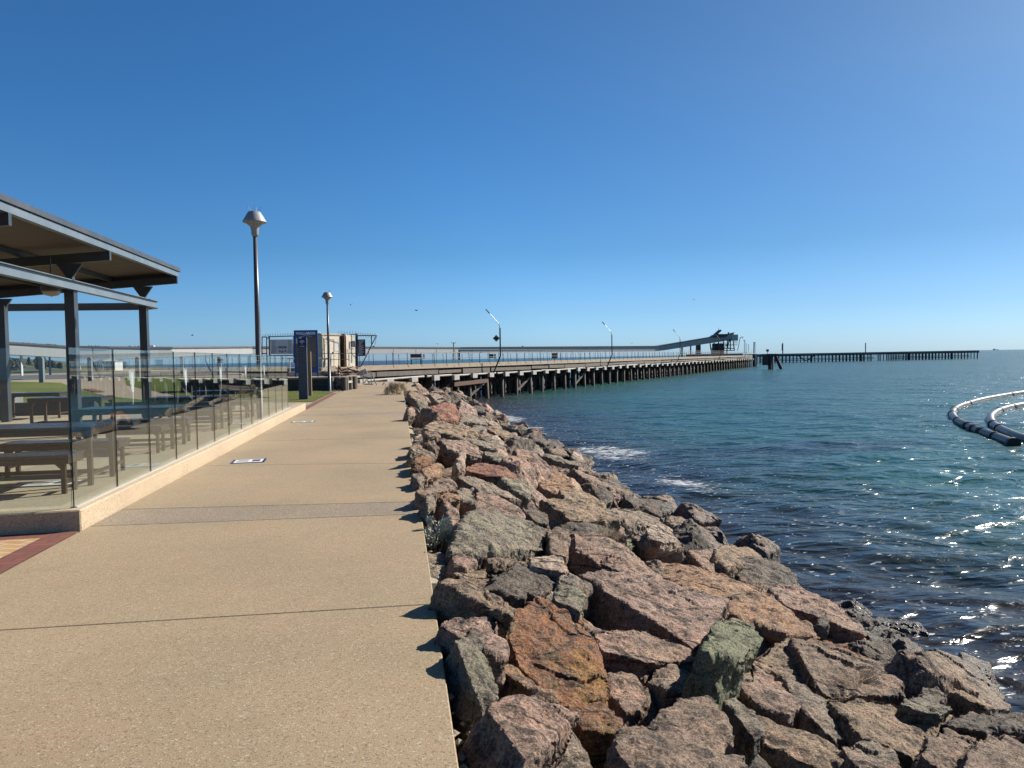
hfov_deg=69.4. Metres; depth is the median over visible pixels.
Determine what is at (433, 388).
boulder
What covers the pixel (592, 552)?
boulder
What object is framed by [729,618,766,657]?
boulder
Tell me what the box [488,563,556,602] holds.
boulder
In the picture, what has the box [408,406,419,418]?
boulder
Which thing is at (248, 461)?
ground plaque
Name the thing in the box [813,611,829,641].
boulder
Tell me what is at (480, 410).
boulder
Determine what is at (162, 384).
lawn
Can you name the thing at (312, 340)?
arch sign
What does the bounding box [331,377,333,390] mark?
log post
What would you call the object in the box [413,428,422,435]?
boulder
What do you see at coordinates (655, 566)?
boulder
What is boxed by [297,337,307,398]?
wifi pylon
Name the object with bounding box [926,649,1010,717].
boulder
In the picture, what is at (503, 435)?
boulder
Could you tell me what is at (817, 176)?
sky
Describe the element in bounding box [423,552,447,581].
boulder
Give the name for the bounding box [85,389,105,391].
brick border
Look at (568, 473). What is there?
boulder
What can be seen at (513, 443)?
boulder
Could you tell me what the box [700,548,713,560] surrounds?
boulder
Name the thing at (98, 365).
house
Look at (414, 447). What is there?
boulder
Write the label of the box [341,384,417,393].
path end
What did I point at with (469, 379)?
jetty
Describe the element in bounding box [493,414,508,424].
boulder
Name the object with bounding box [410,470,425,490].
boulder
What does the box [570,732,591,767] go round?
boulder
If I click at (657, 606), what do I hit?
boulder
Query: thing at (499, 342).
jetty lamp
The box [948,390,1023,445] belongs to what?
floating pipe
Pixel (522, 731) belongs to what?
boulder
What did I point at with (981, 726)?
boulder
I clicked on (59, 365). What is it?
round tree
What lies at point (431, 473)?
boulder
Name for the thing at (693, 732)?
boulder
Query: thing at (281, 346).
hazard sign
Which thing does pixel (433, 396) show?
boulder
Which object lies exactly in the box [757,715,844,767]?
boulder
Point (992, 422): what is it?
floating pipe
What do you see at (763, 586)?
boulder
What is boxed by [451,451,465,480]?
boulder
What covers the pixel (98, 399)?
picnic table
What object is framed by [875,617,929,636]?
boulder
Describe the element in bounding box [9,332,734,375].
conveyor gallery
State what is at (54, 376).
road
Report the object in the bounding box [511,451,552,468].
boulder
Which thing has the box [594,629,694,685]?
boulder
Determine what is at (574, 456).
boulder
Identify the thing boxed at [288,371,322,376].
concrete beam
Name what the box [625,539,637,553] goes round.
boulder
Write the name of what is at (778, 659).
boulder
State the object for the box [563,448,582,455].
boulder
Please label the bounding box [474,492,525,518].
boulder
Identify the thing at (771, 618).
boulder
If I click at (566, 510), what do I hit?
boulder
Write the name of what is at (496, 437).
boulder
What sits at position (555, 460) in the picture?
boulder
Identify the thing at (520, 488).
boulder
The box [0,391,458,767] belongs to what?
path
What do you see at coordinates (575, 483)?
boulder
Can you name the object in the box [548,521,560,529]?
boulder
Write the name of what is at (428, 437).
boulder
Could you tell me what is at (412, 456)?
boulder
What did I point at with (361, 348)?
dark sign
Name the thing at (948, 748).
boulder
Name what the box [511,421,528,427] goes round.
boulder
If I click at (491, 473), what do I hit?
boulder
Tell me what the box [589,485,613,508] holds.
boulder
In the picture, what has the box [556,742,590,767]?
boulder
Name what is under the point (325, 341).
door
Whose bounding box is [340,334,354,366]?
switch cabinet
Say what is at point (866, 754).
boulder
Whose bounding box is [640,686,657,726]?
boulder
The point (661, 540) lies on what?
boulder
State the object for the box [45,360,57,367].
round tree
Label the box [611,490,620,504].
boulder
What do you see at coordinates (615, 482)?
boulder
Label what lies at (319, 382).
timber platform
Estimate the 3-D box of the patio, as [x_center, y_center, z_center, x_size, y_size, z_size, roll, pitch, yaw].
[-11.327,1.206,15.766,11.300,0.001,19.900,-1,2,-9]
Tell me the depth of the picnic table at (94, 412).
13.56 m
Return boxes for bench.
[0,437,129,477]
[0,451,83,493]
[68,424,168,452]
[104,417,193,441]
[142,409,219,430]
[168,405,234,426]
[189,400,250,418]
[204,398,256,413]
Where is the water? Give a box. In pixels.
[133,349,1023,712]
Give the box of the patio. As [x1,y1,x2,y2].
[0,408,281,508]
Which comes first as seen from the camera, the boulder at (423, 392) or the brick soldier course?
the brick soldier course
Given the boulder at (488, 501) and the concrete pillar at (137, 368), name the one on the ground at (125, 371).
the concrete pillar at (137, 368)
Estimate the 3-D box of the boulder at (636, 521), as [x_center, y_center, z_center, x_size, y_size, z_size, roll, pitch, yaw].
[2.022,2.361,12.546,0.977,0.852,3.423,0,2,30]
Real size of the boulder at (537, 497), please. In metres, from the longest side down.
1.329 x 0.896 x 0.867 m
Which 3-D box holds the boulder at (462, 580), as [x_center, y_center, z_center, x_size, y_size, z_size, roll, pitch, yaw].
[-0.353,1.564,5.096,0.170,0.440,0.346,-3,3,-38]
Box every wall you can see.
[0,403,305,534]
[15,401,96,415]
[105,402,189,405]
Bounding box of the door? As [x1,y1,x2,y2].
[324,338,334,366]
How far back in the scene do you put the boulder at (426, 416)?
19.60 m
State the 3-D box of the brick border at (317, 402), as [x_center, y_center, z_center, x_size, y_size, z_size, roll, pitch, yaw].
[-7.752,0.629,30.262,0.236,0.001,11.900,-1,2,-9]
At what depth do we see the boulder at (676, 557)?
9.52 m
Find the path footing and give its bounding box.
[405,401,437,588]
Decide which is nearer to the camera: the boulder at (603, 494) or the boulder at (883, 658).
the boulder at (883, 658)
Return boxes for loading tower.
[686,328,742,356]
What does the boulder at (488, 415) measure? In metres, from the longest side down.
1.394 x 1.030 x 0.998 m
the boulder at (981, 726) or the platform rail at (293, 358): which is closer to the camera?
the boulder at (981, 726)
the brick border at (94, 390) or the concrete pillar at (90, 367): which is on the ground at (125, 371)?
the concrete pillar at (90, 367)
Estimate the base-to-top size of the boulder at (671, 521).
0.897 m
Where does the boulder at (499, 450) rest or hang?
on the bank
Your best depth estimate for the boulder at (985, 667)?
8.25 m
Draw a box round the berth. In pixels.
[747,350,978,362]
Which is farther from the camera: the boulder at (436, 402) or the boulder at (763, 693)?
the boulder at (436, 402)
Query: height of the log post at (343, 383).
0.800 m
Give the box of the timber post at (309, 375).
[307,352,311,395]
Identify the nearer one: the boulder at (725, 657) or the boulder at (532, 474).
the boulder at (725, 657)
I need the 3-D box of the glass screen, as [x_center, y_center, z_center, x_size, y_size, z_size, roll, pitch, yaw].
[-8.311,0.254,14.120,6.025,1.555,15.302,-1,2,-9]
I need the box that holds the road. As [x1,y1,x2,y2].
[11,372,226,378]
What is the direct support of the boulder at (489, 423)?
on the bank
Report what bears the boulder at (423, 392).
on the bank
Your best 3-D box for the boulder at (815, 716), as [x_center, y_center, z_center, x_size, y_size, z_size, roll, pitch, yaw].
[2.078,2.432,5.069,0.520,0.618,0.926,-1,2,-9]
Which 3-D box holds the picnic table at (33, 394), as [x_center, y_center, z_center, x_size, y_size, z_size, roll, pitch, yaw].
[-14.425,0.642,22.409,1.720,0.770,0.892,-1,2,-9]
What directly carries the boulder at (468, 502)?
on the bank
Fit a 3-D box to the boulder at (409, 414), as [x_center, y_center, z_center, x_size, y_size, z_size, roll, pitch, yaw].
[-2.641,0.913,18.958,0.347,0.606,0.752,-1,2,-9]
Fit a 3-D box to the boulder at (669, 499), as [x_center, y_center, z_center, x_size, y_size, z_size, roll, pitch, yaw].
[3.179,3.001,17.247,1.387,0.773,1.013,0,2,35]
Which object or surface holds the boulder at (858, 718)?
on the bank
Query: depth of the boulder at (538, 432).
29.18 m
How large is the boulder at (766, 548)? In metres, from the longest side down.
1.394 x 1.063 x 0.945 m
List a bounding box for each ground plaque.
[5,479,86,487]
[230,458,266,463]
[291,421,314,422]
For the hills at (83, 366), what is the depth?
290.76 m
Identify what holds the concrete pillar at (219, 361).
on the ground at (125, 371)
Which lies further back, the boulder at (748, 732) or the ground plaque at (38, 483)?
the ground plaque at (38, 483)
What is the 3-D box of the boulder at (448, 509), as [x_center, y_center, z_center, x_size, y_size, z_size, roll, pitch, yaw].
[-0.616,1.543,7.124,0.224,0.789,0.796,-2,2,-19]
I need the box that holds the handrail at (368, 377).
[363,370,376,384]
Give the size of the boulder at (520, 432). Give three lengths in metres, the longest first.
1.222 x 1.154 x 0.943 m
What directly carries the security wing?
attached to the jetty
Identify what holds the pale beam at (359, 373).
attached to the jetty
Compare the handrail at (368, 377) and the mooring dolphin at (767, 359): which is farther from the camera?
the mooring dolphin at (767, 359)
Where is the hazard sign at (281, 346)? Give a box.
[270,339,292,353]
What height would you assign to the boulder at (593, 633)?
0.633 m
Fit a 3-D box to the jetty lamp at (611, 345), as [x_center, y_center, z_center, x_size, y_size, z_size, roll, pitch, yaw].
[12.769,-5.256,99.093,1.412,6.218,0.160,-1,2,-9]
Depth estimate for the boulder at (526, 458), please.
17.03 m
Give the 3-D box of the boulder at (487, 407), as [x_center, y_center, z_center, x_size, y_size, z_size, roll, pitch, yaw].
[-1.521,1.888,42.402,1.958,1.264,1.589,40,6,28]
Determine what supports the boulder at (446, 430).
on the bank
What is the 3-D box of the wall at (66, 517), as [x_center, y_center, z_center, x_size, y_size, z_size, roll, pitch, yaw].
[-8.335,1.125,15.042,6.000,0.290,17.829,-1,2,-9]
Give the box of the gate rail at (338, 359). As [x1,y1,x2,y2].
[320,353,348,364]
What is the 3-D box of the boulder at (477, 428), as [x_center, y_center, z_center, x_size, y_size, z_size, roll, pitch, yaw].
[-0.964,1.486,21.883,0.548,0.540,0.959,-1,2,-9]
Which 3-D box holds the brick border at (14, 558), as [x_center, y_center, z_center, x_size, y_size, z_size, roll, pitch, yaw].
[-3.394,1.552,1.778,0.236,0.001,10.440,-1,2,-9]
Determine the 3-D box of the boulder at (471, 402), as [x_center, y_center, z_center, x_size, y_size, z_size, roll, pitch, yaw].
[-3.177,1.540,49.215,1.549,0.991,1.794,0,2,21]
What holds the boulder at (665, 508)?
on the bank
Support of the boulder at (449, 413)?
on the bank
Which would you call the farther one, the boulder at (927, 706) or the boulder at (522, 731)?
the boulder at (927, 706)
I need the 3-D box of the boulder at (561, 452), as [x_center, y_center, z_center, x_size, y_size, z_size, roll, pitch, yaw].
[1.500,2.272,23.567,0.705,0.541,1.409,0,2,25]
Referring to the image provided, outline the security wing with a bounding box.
[338,330,376,366]
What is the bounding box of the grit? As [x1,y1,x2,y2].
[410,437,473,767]
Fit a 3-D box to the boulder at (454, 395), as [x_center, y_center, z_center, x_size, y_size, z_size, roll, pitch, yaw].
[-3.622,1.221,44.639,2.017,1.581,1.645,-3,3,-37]
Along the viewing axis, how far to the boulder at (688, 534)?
12.16 m
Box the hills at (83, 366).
[12,358,186,369]
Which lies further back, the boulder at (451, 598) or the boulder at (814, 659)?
the boulder at (814, 659)
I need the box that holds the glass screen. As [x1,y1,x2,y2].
[60,347,289,507]
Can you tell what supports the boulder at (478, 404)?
on the bank
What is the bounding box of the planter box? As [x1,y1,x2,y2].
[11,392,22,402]
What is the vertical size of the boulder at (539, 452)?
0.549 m
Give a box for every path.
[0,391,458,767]
[13,378,175,399]
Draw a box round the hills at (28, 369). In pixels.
[11,365,116,373]
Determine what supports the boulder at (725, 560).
on the bank
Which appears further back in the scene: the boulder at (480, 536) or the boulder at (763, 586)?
the boulder at (763, 586)
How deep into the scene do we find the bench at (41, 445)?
10.49 m
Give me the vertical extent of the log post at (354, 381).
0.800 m
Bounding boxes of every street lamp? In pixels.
[242,205,266,419]
[322,290,332,391]
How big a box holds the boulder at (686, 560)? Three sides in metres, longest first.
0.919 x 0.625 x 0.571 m
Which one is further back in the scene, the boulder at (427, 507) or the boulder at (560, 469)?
the boulder at (560, 469)
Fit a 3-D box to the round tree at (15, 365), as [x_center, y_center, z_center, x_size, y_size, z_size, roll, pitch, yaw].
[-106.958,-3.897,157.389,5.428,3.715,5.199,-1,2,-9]
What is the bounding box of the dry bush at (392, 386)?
[382,381,407,394]
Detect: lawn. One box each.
[11,381,141,406]
[125,377,330,401]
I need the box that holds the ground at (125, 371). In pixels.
[0,369,412,574]
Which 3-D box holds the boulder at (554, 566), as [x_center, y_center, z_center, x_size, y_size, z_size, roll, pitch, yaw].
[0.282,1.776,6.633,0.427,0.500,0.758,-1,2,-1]
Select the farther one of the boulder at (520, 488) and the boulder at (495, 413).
the boulder at (495, 413)
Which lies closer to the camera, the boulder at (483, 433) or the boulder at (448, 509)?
the boulder at (448, 509)
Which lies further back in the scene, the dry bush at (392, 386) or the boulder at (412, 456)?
the dry bush at (392, 386)
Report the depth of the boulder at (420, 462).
9.93 m
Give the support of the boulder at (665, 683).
on the bank
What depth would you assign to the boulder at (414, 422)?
20.94 m
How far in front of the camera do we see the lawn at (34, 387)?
45.86 m
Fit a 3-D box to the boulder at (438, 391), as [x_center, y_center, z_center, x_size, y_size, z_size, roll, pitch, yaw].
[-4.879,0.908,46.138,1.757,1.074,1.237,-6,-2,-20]
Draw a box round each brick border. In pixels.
[0,531,78,572]
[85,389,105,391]
[306,393,335,408]
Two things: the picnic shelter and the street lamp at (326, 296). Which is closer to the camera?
the picnic shelter
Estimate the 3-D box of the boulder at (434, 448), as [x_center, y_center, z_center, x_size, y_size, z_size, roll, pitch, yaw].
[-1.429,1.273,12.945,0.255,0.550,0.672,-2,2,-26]
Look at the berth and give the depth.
303.12 m
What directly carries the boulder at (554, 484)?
on the bank
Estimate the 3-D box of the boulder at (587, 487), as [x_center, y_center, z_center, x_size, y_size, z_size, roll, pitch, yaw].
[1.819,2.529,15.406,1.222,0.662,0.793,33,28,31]
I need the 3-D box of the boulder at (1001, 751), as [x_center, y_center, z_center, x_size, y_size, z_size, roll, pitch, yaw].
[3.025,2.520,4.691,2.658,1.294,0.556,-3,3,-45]
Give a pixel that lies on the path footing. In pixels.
(433, 580)
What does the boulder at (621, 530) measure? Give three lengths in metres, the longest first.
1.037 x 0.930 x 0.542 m
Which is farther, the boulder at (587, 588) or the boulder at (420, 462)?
the boulder at (420, 462)
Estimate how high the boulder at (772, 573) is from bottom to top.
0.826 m
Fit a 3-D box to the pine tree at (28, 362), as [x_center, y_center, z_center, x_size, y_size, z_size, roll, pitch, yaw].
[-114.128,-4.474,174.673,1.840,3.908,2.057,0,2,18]
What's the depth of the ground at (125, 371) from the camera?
89.89 m
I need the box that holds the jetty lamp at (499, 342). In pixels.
[486,309,500,372]
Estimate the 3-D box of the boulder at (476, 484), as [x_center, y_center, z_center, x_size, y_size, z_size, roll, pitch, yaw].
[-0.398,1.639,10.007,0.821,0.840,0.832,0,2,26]
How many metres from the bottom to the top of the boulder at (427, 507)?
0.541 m
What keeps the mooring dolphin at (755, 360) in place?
in the water
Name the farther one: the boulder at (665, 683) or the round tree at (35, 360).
the round tree at (35, 360)
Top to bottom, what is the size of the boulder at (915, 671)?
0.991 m
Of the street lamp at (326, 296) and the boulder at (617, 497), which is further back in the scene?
the street lamp at (326, 296)
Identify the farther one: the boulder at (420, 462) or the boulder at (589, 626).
the boulder at (420, 462)
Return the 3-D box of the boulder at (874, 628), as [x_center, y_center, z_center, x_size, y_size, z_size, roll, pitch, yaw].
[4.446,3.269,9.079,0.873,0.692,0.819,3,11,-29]
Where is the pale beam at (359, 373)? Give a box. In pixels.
[356,369,367,375]
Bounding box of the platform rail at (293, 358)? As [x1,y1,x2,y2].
[254,358,330,371]
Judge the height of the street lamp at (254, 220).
5.412 m
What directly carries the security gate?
on the jetty
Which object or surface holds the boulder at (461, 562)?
on the boulder
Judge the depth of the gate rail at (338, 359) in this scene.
51.51 m
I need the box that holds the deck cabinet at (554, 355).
[552,353,556,358]
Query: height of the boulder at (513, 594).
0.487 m
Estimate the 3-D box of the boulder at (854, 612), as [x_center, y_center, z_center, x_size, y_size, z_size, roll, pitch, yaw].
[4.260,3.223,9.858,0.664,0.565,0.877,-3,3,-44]
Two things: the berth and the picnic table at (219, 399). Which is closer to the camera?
the picnic table at (219, 399)
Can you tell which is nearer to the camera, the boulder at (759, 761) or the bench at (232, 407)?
the boulder at (759, 761)
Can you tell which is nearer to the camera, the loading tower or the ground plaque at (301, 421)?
the ground plaque at (301, 421)
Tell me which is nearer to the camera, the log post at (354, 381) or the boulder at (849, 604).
the boulder at (849, 604)
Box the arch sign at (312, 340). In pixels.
[294,330,318,376]
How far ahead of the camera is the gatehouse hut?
52.44 m
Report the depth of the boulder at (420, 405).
25.21 m
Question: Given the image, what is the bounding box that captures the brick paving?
[0,538,39,557]
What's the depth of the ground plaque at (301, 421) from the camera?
19.06 m
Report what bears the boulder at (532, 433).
on the bank
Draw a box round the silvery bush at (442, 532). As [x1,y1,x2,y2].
[424,515,453,553]
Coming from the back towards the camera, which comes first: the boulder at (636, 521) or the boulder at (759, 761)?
the boulder at (636, 521)
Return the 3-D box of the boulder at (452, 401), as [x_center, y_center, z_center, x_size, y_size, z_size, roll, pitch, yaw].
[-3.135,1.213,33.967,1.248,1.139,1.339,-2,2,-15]
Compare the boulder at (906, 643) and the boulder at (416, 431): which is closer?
the boulder at (906, 643)
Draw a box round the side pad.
[235,402,312,408]
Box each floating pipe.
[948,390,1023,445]
[986,402,1023,441]
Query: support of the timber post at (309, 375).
on the lawn at (162, 384)
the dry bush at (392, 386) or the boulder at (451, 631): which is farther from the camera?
the dry bush at (392, 386)
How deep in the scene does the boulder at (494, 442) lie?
17.44 m
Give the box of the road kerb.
[11,374,243,379]
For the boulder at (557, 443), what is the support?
on the bank
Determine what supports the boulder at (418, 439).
on the path footing
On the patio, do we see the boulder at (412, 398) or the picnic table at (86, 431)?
the picnic table at (86, 431)
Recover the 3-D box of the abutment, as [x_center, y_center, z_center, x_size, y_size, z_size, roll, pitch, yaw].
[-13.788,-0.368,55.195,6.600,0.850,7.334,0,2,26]
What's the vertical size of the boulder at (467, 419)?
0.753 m
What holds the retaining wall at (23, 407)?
on the ground at (125, 371)
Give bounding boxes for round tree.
[10,358,25,372]
[33,357,47,369]
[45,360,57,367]
[57,362,62,368]
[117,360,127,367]
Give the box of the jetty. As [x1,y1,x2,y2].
[242,349,753,399]
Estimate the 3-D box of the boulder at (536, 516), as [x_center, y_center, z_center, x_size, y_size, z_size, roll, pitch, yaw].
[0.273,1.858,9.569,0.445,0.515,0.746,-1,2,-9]
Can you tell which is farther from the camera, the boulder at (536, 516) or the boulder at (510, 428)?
the boulder at (510, 428)
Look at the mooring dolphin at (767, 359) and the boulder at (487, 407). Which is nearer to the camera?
the boulder at (487, 407)
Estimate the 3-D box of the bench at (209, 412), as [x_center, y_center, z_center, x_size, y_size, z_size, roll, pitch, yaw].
[-7.617,0.854,17.061,1.600,0.480,0.452,-1,2,-9]
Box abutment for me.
[357,376,389,381]
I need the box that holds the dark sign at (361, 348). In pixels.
[358,339,365,355]
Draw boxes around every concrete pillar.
[38,357,44,382]
[87,357,92,380]
[135,357,140,377]
[180,357,183,376]
[217,357,221,374]
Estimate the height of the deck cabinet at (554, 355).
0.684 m
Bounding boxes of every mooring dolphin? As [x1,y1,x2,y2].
[753,354,756,366]
[761,353,782,368]
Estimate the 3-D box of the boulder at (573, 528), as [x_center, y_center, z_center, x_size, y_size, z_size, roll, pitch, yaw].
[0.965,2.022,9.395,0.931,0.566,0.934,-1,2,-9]
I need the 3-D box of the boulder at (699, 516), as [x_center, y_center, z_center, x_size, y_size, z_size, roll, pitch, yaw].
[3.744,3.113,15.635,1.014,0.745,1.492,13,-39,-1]
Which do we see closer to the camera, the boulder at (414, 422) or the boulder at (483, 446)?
the boulder at (483, 446)
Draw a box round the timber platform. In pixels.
[178,375,359,391]
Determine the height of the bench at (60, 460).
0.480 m
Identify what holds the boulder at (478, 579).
on the boulder
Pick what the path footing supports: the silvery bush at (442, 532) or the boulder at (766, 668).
the silvery bush at (442, 532)
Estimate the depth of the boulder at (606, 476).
19.29 m
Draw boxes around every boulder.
[403,408,414,425]
[405,391,427,406]
[405,443,422,459]
[406,449,434,466]
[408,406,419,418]
[409,453,432,475]
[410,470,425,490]
[411,383,427,397]
[411,418,416,427]
[411,478,457,511]
[412,434,422,445]
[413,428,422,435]
[414,408,441,428]
[415,400,427,411]
[417,388,429,396]
[417,494,435,529]
[420,463,443,488]
[421,421,477,439]
[422,431,440,449]
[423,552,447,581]
[427,386,439,391]
[427,578,515,639]
[428,392,448,397]
[428,440,439,462]
[429,389,443,393]
[429,393,443,403]
[430,402,459,424]
[432,398,454,404]
[433,501,459,553]
[434,400,450,405]
[434,616,509,701]
[435,493,461,518]
[437,438,481,467]
[441,387,450,391]
[441,466,471,477]
[444,631,498,755]
[445,509,547,569]
[445,552,477,578]
[448,391,468,402]
[451,436,507,453]
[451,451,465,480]
[452,569,489,588]
[454,476,521,506]
[454,579,467,583]
[455,400,477,415]
[455,487,477,517]
[456,392,470,400]
[458,694,579,767]
[459,413,487,426]
[464,463,518,484]
[468,399,477,405]
[471,425,486,431]
[473,402,488,411]
[473,405,484,415]
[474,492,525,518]
[477,429,504,443]
[477,436,506,451]
[481,403,493,412]
[481,448,508,462]
[481,452,503,464]
[483,411,498,423]
[483,557,528,578]
[483,581,526,608]
[485,419,501,428]
[487,425,509,440]
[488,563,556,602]
[489,410,509,423]
[489,435,506,447]
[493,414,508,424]
[496,477,532,509]
[498,456,551,490]
[498,663,559,703]
[500,423,528,433]
[504,437,536,455]
[507,596,608,707]
[509,455,529,460]
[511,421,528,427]
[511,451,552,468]
[512,448,529,461]
[518,428,545,438]
[521,428,541,436]
[522,432,549,445]
[522,506,548,529]
[526,483,546,509]
[528,555,568,580]
[529,435,546,447]
[529,447,543,458]
[538,470,574,498]
[538,498,620,531]
[540,445,566,453]
[542,454,578,469]
[542,527,570,564]
[545,573,593,620]
[546,439,565,447]
[546,447,569,459]
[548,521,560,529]
[550,465,570,471]
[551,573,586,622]
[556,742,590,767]
[557,489,605,508]
[558,522,628,545]
[562,696,623,767]
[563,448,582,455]
[566,470,599,479]
[566,532,661,577]
[568,477,582,490]
[569,451,583,460]
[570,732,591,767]
[571,468,633,506]
[574,459,593,468]
[578,467,599,475]
[578,569,730,656]
[580,482,618,509]
[583,619,600,631]
[588,630,609,637]
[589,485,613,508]
[594,473,617,479]
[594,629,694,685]
[599,478,633,505]
[604,695,747,767]
[606,506,668,538]
[606,669,647,727]
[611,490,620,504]
[619,526,625,534]
[620,496,662,517]
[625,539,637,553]
[631,534,683,563]
[640,495,677,514]
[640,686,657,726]
[644,522,677,558]
[645,560,662,578]
[646,561,820,649]
[646,656,755,711]
[653,500,670,520]
[662,515,722,547]
[670,502,721,526]
[672,518,712,555]
[680,556,688,564]
[681,619,763,709]
[685,550,718,572]
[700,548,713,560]
[704,526,728,545]
[709,544,763,578]
[721,698,765,767]
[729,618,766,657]
[732,533,780,563]
[734,747,770,767]
[735,556,797,586]
[738,663,800,728]
[739,576,771,591]
[754,660,794,673]
[756,646,772,660]
[757,638,804,683]
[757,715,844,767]
[766,583,866,641]
[783,678,845,750]
[787,638,905,705]
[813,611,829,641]
[823,638,874,659]
[826,695,953,767]
[832,740,900,767]
[838,600,872,616]
[842,608,864,617]
[847,638,896,658]
[851,615,905,641]
[869,637,883,640]
[874,653,896,674]
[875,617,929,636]
[881,650,978,705]
[892,637,922,651]
[895,686,951,727]
[911,727,975,767]
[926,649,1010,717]
[937,712,1023,741]
[956,733,1023,767]
[958,652,1004,697]
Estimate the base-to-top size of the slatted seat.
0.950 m
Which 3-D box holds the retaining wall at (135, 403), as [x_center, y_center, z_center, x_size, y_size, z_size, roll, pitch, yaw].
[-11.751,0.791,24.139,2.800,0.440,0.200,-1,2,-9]
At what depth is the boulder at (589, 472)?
20.57 m
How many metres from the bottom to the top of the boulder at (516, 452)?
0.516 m
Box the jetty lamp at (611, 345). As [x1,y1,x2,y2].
[602,322,612,366]
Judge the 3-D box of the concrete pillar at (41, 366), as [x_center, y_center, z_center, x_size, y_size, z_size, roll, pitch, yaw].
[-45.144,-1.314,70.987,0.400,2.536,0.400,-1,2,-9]
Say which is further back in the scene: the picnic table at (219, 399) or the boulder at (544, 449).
the boulder at (544, 449)
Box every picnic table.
[0,391,67,419]
[0,421,116,485]
[27,395,113,422]
[72,404,186,450]
[146,395,230,428]
[191,389,256,417]
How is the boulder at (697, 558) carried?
on the bank
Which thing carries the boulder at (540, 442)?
on the bank
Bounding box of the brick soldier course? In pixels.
[0,531,76,539]
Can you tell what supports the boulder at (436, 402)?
on the bank
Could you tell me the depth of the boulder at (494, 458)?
14.69 m
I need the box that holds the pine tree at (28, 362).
[26,357,32,365]
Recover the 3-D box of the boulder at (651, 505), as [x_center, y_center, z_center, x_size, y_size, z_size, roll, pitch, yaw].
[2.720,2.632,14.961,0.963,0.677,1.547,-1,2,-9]
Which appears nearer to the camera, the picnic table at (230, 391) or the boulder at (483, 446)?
the boulder at (483, 446)
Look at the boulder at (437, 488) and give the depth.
7.96 m
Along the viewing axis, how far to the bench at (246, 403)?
20.66 m
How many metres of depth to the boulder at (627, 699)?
4.47 m
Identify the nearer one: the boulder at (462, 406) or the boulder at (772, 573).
the boulder at (772, 573)
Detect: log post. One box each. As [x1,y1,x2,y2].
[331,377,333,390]
[340,377,346,390]
[349,377,352,389]
[351,376,356,388]
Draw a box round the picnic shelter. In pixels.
[0,193,180,421]
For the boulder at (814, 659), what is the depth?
6.08 m
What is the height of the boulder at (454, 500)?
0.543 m
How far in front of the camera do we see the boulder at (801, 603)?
8.56 m
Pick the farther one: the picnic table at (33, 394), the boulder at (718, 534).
the picnic table at (33, 394)
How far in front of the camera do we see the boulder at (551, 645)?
4.53 m
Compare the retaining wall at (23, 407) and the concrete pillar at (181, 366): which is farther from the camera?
the concrete pillar at (181, 366)
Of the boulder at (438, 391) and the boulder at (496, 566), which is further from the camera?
the boulder at (438, 391)
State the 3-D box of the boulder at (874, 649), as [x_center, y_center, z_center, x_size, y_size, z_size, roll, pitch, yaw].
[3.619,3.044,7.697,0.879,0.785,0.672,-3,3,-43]
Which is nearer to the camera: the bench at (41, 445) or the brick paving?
the brick paving
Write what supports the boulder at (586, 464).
on the bank
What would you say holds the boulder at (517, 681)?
on the bank
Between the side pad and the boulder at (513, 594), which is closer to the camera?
the boulder at (513, 594)
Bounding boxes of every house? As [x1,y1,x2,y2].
[93,360,102,370]
[101,358,122,370]
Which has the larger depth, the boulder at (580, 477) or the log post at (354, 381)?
the log post at (354, 381)
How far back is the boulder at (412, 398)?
27.57 m
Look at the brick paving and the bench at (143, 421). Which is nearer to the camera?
the brick paving
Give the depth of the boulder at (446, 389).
56.53 m
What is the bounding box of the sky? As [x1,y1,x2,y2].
[0,0,1023,364]
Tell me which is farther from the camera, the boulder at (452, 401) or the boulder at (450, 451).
the boulder at (452, 401)
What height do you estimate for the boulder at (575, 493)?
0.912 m
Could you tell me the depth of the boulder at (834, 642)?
7.74 m
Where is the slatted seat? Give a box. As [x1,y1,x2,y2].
[411,354,420,364]
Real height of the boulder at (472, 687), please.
0.822 m
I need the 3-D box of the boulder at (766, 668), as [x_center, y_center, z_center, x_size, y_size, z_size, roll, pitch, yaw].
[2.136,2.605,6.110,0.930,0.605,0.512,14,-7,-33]
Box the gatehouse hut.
[318,332,340,367]
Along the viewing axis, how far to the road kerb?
93.69 m
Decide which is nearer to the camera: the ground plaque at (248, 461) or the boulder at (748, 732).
the boulder at (748, 732)
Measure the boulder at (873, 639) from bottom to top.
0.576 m
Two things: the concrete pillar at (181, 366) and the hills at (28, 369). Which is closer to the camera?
the concrete pillar at (181, 366)
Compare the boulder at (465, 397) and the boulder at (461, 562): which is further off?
the boulder at (465, 397)
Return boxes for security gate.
[262,332,294,362]
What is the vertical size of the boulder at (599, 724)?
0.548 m
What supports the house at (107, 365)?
on the ground at (125, 371)
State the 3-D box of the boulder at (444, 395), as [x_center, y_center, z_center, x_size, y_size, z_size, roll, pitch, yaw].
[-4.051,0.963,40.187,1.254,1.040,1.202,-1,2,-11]
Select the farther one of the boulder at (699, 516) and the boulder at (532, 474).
the boulder at (699, 516)
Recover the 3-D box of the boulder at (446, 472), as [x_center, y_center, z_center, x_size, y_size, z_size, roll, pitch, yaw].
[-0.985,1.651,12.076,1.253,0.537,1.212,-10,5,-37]
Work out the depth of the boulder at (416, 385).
43.18 m

